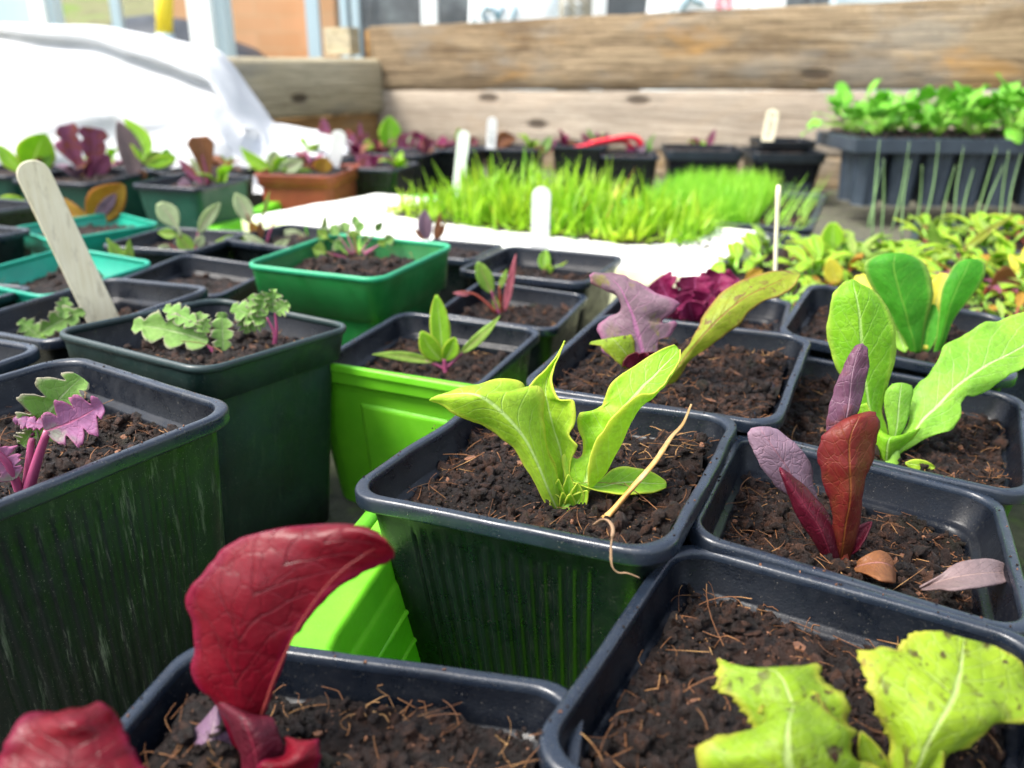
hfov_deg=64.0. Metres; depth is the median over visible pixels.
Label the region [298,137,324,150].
lettuce seedling
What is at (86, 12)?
grass bank
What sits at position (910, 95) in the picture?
brassica seedling
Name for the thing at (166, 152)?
lettuce seedling
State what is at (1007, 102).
brassica seedling
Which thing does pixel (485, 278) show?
chard seedling
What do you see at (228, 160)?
lettuce seedling
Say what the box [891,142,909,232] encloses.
onion seedling
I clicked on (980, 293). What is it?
salad seedling
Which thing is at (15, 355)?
plant pot
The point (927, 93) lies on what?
brassica seedling
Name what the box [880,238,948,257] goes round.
salad seedling
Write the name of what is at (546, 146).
lettuce seedling
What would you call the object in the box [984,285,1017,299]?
salad seedling
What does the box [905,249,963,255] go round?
salad seedling
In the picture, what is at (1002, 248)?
salad seedling
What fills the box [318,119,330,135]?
lettuce seedling
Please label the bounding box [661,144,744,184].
plant pot
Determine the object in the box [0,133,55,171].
lettuce seedling
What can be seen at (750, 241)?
salad seedling
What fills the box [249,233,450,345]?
plant pot
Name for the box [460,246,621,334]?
plant pot
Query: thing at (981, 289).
salad seedling
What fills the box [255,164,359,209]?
plant pot
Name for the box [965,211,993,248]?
salad seedling
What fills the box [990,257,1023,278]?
salad seedling
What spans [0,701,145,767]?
lettuce seedling
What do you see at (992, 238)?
salad seedling
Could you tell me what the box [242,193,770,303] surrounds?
polystyrene tray
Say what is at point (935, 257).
salad seedling
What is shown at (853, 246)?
salad seedling
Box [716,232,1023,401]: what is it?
seedling tray
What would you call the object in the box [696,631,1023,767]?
lettuce seedling
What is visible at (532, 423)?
lettuce seedling
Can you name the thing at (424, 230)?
lettuce seedling
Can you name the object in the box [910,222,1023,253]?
seedling tray
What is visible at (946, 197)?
onion seedling
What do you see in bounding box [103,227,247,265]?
plant pot
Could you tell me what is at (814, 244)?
salad seedling
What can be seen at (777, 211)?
thin stick
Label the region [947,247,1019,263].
salad seedling
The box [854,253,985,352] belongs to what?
pak choi seedling
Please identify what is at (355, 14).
window post
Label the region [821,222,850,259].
salad seedling
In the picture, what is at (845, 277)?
salad seedling
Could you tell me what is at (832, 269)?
salad seedling
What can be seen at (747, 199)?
lawn grass
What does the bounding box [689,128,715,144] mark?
beet seedling
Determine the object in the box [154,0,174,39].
post
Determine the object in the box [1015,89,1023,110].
brassica seedling
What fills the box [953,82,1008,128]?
brassica seedling
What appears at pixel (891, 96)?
brassica seedling
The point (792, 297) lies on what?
salad seedling
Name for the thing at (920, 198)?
onion seedling
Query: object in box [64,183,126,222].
beet seedling
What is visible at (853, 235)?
salad seedling
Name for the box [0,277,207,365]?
plant pot
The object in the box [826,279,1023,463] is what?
lettuce seedling
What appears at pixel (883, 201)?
onion seedling
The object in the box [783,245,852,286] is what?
salad seedling
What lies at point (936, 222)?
salad seedling
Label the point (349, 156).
plant pot
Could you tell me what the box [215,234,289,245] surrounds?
chard seedling
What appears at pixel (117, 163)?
lettuce seedling
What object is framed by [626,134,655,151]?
lettuce seedling
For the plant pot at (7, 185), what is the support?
on the floor
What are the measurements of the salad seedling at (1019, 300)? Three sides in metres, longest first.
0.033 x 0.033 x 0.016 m
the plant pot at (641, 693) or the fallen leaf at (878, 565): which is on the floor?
the plant pot at (641, 693)
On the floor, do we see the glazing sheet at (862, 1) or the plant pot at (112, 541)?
the plant pot at (112, 541)
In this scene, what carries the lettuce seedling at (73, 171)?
in the plant pot at (73, 189)
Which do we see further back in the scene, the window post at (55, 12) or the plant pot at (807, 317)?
the window post at (55, 12)
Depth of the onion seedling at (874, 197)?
0.78 m
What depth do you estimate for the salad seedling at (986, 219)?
0.76 m
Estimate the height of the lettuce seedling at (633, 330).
0.047 m
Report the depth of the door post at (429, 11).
3.15 m
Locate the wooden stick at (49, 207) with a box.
[16,160,118,322]
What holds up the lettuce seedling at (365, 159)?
in the plant pot at (385, 178)
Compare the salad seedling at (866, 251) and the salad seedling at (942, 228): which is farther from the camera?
the salad seedling at (942, 228)
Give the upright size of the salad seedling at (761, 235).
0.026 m
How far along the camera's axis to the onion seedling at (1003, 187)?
0.81 m
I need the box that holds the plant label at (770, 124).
[761,109,778,140]
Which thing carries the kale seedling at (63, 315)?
in the plant pot at (129, 296)
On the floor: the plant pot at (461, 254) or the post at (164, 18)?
the plant pot at (461, 254)
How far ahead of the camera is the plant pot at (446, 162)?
1.32 m
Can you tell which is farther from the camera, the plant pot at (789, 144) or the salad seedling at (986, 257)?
the plant pot at (789, 144)
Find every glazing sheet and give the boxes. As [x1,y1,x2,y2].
[0,0,31,23]
[848,0,998,90]
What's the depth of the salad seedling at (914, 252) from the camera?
0.66 m
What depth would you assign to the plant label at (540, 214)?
0.60 m
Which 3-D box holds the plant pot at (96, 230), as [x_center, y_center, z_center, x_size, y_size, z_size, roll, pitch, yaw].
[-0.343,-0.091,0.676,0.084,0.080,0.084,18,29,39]
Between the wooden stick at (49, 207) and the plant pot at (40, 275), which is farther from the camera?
the plant pot at (40, 275)
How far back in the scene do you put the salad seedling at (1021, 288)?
0.57 m
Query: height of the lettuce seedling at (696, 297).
0.030 m
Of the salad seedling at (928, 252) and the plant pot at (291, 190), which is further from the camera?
the plant pot at (291, 190)
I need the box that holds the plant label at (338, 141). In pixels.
[329,130,345,166]
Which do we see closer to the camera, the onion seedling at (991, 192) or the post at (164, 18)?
the onion seedling at (991, 192)
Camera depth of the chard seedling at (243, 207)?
0.64 m
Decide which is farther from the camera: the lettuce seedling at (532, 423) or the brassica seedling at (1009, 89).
the brassica seedling at (1009, 89)
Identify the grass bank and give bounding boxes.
[61,0,155,25]
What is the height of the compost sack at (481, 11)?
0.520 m
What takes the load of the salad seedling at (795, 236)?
in the seedling tray at (1016, 390)
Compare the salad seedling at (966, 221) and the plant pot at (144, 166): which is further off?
the plant pot at (144, 166)
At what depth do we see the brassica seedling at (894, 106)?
1.10 m
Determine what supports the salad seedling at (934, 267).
in the seedling tray at (1016, 390)
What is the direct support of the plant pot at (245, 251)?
on the floor
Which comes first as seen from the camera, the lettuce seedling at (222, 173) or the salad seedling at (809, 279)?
the salad seedling at (809, 279)
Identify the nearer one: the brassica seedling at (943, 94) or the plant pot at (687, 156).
the brassica seedling at (943, 94)
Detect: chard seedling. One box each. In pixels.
[106,238,134,257]
[156,201,220,249]
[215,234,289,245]
[233,192,276,242]
[284,214,327,236]
[453,254,515,313]
[538,250,566,272]
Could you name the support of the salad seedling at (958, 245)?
in the seedling tray at (1016, 390)
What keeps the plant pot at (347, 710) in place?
on the floor
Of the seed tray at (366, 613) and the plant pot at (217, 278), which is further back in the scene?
the plant pot at (217, 278)
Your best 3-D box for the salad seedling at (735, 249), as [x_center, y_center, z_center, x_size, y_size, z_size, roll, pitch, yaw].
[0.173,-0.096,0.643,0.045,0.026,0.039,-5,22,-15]
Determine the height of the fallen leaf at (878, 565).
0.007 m
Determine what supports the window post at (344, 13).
on the ground
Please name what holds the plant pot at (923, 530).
on the floor
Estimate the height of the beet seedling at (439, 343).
0.040 m
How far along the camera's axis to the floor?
1.19 m
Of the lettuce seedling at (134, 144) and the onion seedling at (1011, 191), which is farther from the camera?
the lettuce seedling at (134, 144)
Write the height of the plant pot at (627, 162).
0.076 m
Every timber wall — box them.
[227,27,385,143]
[365,0,1023,189]
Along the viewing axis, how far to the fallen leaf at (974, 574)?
0.21 m
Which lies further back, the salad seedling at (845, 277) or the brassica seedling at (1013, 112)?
the brassica seedling at (1013, 112)
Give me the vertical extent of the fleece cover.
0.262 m
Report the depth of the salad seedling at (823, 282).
0.60 m
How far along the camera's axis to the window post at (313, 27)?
3.73 m
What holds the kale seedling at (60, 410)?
on the plant pot at (112, 541)
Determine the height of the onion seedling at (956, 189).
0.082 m
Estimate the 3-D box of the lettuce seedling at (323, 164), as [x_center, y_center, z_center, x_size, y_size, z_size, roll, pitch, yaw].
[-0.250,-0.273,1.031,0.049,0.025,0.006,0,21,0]
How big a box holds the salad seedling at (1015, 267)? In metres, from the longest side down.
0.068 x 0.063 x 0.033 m
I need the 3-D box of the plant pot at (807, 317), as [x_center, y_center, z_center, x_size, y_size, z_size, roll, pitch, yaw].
[0.178,0.012,0.400,0.095,0.088,0.095,15,27,23]
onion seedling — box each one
[867,170,879,228]
[871,140,879,236]
[881,159,883,232]
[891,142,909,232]
[901,163,909,239]
[915,171,921,224]
[926,142,938,213]
[941,167,954,220]
[953,147,963,223]
[961,168,973,236]
[974,148,996,223]
[984,165,1003,212]
[1000,150,1008,213]
[1007,155,1020,216]
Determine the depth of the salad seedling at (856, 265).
0.60 m
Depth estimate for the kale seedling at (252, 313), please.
0.36 m
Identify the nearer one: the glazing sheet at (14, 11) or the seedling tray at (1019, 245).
the seedling tray at (1019, 245)
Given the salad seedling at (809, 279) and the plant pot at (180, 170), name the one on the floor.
the plant pot at (180, 170)
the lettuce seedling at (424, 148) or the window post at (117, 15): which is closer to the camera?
the lettuce seedling at (424, 148)
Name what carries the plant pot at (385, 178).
on the floor
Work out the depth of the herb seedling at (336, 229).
0.53 m
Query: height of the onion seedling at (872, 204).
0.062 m
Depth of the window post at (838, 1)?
2.63 m
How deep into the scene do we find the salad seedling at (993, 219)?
0.78 m
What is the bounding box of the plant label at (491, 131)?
[486,117,496,148]
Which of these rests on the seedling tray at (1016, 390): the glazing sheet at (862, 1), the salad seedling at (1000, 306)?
the salad seedling at (1000, 306)
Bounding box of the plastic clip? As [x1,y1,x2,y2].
[577,135,643,148]
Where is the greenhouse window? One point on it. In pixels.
(387, 12)
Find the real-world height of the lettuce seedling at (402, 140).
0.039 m
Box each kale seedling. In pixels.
[0,372,104,491]
[17,297,85,338]
[131,302,234,352]
[230,289,290,343]
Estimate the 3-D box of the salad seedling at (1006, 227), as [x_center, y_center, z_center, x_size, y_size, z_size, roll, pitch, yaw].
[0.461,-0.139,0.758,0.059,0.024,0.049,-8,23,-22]
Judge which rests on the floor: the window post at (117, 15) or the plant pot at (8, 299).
the plant pot at (8, 299)
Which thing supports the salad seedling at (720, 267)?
on the seedling tray at (1016, 390)
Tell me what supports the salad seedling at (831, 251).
in the seedling tray at (1016, 390)
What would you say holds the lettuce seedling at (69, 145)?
in the plant pot at (73, 189)
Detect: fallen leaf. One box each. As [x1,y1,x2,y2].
[854,550,895,583]
[905,459,934,469]
[919,558,1005,590]
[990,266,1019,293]
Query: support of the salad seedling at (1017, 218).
in the seedling tray at (1019, 245)
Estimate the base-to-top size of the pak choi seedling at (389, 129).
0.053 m
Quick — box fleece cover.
[0,23,351,193]
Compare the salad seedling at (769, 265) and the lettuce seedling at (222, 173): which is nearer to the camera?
the salad seedling at (769, 265)
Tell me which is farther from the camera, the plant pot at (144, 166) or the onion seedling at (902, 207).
the plant pot at (144, 166)
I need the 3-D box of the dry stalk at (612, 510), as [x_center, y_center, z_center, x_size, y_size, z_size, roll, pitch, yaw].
[0.039,0.023,0.233,0.034,0.029,0.005,-12,24,-30]
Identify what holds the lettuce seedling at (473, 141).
in the plant pot at (511, 154)
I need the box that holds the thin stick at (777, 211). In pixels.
[773,185,780,297]
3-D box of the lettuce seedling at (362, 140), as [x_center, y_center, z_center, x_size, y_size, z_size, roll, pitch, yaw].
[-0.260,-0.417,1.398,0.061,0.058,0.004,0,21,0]
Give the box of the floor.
[252,166,1023,575]
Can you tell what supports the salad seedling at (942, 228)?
on the seedling tray at (1019, 245)
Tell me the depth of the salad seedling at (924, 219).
0.81 m
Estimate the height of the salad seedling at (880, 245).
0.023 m
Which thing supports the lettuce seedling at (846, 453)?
on the plant pot at (923, 530)
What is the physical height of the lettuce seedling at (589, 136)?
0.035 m
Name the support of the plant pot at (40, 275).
on the floor
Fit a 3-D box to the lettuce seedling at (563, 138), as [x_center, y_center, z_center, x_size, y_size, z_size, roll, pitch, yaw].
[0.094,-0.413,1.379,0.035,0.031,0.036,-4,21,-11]
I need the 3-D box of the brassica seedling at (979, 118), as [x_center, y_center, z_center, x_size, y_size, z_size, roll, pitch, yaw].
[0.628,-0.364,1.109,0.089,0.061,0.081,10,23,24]
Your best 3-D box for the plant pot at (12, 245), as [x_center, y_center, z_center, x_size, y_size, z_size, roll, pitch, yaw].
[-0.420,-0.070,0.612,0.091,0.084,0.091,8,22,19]
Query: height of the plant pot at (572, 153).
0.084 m
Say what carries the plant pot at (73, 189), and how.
on the floor
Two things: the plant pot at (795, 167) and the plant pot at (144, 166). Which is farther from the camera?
the plant pot at (795, 167)
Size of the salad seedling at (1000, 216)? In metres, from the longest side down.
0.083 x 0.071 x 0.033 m
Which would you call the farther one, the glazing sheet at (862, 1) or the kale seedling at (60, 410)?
the glazing sheet at (862, 1)
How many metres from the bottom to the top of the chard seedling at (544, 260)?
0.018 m
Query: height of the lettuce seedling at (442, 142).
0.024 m
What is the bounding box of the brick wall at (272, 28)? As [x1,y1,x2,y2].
[173,0,341,57]
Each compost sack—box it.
[468,0,558,90]
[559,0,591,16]
[640,0,750,90]
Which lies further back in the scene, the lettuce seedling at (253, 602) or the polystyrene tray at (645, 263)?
the polystyrene tray at (645, 263)
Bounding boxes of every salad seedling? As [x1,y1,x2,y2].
[710,263,724,271]
[711,241,763,272]
[739,231,794,272]
[745,268,761,278]
[751,224,804,253]
[762,261,796,270]
[780,230,849,257]
[780,281,820,302]
[782,296,798,299]
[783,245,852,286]
[785,240,844,262]
[794,234,853,278]
[804,275,817,284]
[811,276,839,284]
[820,233,880,263]
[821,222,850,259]
[821,253,863,271]
[823,258,842,286]
[836,254,852,261]
[837,270,847,281]
[838,233,891,269]
[842,231,892,252]
[844,232,883,254]
[851,263,864,272]
[860,243,905,262]
[873,240,916,255]
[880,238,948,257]
[890,239,923,247]
[893,218,959,244]
[893,247,942,257]
[899,213,956,233]
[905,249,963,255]
[906,246,918,255]
[908,214,951,241]
[914,256,994,285]
[916,248,950,270]
[926,239,983,262]
[926,254,989,271]
[928,256,953,266]
[929,215,1014,260]
[932,272,1000,296]
[939,217,977,235]
[939,231,1011,269]
[941,214,1013,235]
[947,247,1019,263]
[949,216,1014,246]
[952,214,1012,243]
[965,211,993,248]
[968,219,1023,241]
[970,282,1020,303]
[971,255,1023,294]
[977,218,1023,249]
[977,289,1016,313]
[983,299,1004,317]
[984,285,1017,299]
[986,249,1023,286]
[986,292,1023,314]
[988,214,1023,242]
[988,241,1023,272]
[990,230,1015,254]
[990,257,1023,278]
[993,215,1023,238]
[997,277,1023,291]
[1004,292,1022,311]
[1012,257,1023,279]
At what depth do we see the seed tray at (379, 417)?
0.37 m
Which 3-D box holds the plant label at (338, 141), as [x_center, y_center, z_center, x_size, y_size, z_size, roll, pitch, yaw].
[-0.228,-0.295,1.062,0.029,0.066,0.005,0,21,0]
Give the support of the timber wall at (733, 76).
on the ground
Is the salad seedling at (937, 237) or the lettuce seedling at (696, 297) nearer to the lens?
the lettuce seedling at (696, 297)
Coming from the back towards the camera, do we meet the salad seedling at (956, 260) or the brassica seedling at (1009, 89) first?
the brassica seedling at (1009, 89)
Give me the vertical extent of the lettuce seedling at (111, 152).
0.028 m
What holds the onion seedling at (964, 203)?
in the seedling tray at (1019, 245)
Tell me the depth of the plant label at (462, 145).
1.03 m
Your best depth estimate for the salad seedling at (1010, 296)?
0.55 m
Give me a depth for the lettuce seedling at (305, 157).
1.06 m
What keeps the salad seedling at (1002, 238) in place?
in the seedling tray at (1016, 390)
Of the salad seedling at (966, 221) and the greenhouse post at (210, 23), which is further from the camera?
the greenhouse post at (210, 23)
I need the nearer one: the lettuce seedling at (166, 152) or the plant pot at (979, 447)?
the plant pot at (979, 447)
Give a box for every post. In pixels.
[27,0,50,24]
[46,0,64,24]
[109,0,125,29]
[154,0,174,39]
[186,0,236,56]
[304,0,322,57]
[339,0,350,57]
[350,0,362,57]
[421,0,437,24]
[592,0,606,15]
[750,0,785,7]
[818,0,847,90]
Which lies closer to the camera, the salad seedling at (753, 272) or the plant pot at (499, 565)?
the plant pot at (499, 565)
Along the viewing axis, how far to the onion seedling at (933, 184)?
0.81 m
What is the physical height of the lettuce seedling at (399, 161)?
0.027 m
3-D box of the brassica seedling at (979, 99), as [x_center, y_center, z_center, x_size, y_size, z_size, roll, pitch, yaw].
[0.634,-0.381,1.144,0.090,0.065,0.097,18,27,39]
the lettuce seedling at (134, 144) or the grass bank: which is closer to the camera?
the lettuce seedling at (134, 144)
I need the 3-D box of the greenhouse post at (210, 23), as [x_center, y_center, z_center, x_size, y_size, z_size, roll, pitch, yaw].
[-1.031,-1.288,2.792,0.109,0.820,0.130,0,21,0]
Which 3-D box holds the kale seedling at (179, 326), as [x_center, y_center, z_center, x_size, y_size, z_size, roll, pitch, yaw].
[-0.138,-0.022,0.343,0.044,0.022,0.010,0,21,0]
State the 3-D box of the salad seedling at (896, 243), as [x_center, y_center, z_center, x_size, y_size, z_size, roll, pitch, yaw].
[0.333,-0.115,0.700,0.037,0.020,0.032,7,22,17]
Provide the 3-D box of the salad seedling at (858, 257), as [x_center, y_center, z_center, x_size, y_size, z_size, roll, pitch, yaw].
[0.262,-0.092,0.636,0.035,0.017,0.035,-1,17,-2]
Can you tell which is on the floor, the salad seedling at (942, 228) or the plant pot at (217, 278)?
the plant pot at (217, 278)
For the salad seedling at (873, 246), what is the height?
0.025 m
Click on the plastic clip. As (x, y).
(623, 139)
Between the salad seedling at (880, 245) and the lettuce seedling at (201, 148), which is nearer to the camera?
the salad seedling at (880, 245)
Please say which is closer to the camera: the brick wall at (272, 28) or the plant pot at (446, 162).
the plant pot at (446, 162)
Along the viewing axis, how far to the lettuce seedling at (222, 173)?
0.87 m
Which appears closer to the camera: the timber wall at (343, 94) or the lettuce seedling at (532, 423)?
the lettuce seedling at (532, 423)
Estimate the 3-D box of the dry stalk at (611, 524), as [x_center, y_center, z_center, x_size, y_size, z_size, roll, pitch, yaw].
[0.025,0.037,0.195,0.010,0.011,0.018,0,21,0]
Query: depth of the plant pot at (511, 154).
1.33 m
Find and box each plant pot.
[0,164,74,199]
[0,198,37,257]
[0,226,30,263]
[0,250,150,303]
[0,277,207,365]
[0,284,30,308]
[0,339,40,374]
[0,358,229,753]
[12,167,154,219]
[18,213,157,255]
[59,298,345,546]
[70,160,173,179]
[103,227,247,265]
[120,645,583,767]
[122,254,258,301]
[133,173,250,228]
[151,166,255,203]
[224,224,350,262]
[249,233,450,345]
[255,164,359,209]
[283,149,378,163]
[332,161,417,196]
[332,312,539,386]
[355,394,736,689]
[367,148,440,193]
[428,239,502,303]
[431,145,485,194]
[444,282,587,377]
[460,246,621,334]
[483,144,543,190]
[526,314,810,435]
[539,545,1023,767]
[553,142,609,195]
[592,286,791,331]
[601,151,659,199]
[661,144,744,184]
[687,435,1023,635]
[740,147,827,192]
[749,137,815,152]
[754,356,1023,516]
[779,285,1017,391]
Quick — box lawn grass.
[638,163,834,226]
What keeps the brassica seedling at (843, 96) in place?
in the cell tray at (859, 156)
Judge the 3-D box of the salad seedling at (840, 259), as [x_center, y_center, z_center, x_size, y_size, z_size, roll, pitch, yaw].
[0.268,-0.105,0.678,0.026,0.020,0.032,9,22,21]
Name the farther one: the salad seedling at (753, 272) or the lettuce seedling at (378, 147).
the lettuce seedling at (378, 147)
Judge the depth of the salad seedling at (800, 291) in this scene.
0.56 m
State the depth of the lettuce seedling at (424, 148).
1.26 m
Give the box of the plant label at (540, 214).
[531,186,550,248]
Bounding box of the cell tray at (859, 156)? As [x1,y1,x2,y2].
[816,128,1023,206]
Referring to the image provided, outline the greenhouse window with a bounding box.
[348,0,829,90]
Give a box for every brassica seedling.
[800,90,889,135]
[807,79,880,130]
[843,96,908,134]
[857,90,916,131]
[863,89,918,131]
[884,85,959,132]
[893,95,922,129]
[908,86,977,135]
[914,84,989,132]
[932,86,995,131]
[940,93,1005,134]
[953,81,1023,143]
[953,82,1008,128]
[991,91,1023,130]
[995,88,1023,131]
[996,73,1023,128]
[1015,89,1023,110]
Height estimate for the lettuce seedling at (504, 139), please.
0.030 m
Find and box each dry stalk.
[592,518,639,577]
[600,404,691,517]
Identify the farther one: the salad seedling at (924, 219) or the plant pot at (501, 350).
the salad seedling at (924, 219)
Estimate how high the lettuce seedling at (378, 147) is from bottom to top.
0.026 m
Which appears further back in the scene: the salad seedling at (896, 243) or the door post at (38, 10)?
the door post at (38, 10)
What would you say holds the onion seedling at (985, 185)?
in the seedling tray at (1019, 245)
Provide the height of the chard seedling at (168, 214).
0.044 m
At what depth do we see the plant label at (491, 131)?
1.34 m
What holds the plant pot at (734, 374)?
on the floor
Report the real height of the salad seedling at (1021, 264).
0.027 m
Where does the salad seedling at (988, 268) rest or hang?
in the seedling tray at (1016, 390)
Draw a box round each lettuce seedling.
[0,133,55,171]
[0,195,25,200]
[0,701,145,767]
[54,123,111,177]
[54,159,92,177]
[83,148,117,162]
[112,160,144,165]
[115,118,175,178]
[160,149,175,163]
[177,136,224,186]
[185,524,394,767]
[196,164,232,183]
[213,155,241,171]
[221,155,239,166]
[240,147,302,175]
[290,150,324,168]
[297,157,332,172]
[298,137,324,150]
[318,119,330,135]
[345,122,375,149]
[345,142,377,154]
[355,153,392,167]
[370,138,393,153]
[378,150,407,168]
[396,131,434,148]
[407,136,433,153]
[413,210,445,239]
[429,340,680,510]
[433,136,456,148]
[455,128,477,145]
[496,131,515,147]
[518,134,538,149]
[534,136,557,154]
[558,130,577,145]
[581,128,609,141]
[589,270,799,383]
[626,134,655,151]
[648,268,740,322]
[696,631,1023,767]
[747,343,879,560]
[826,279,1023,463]
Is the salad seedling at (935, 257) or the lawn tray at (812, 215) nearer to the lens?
the salad seedling at (935, 257)
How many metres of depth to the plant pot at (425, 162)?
1.25 m
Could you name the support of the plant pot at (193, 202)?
on the floor
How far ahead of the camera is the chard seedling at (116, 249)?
0.56 m
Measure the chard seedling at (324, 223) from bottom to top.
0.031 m
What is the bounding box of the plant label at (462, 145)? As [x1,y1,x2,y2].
[453,130,469,196]
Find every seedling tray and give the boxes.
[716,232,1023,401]
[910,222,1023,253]
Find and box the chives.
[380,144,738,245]
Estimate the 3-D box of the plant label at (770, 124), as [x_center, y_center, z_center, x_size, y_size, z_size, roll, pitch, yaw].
[0.437,-0.432,1.389,0.025,0.065,0.008,0,21,0]
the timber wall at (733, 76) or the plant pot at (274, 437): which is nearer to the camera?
the plant pot at (274, 437)
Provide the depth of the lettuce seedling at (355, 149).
1.24 m
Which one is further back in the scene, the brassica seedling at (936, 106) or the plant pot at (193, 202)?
the brassica seedling at (936, 106)
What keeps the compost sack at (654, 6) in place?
on the ground
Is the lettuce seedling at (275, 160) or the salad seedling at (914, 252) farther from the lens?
the lettuce seedling at (275, 160)
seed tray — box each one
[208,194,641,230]
[291,511,674,662]
[330,363,472,501]
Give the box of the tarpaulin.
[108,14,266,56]
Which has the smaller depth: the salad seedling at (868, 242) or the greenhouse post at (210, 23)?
the salad seedling at (868, 242)
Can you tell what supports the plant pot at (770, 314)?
on the floor
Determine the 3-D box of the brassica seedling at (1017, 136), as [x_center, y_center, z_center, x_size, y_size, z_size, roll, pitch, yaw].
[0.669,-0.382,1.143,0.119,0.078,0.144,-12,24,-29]
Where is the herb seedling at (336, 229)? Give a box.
[313,215,394,257]
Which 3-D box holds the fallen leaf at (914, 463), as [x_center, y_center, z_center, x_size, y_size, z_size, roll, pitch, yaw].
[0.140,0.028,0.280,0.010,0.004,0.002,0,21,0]
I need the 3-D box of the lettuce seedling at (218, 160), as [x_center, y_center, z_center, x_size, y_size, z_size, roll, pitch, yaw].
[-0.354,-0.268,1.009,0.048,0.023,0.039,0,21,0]
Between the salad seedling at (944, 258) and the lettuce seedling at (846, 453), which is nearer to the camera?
the lettuce seedling at (846, 453)
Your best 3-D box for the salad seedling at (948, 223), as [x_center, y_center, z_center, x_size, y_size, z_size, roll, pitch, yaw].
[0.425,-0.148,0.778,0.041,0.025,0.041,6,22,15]
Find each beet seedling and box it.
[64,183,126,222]
[372,295,499,372]
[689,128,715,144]
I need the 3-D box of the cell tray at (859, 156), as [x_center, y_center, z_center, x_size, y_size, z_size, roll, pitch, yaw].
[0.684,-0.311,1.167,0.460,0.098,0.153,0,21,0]
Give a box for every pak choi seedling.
[379,117,401,147]
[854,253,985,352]
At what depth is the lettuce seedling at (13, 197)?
0.80 m
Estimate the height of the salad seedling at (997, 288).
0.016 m
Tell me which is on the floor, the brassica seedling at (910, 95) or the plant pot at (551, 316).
the plant pot at (551, 316)
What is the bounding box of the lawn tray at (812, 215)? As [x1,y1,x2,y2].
[638,191,826,235]
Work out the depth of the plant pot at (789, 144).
1.37 m
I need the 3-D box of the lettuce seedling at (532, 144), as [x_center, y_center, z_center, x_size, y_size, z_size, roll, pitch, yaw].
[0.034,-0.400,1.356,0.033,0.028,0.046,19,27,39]
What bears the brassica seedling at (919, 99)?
in the cell tray at (859, 156)

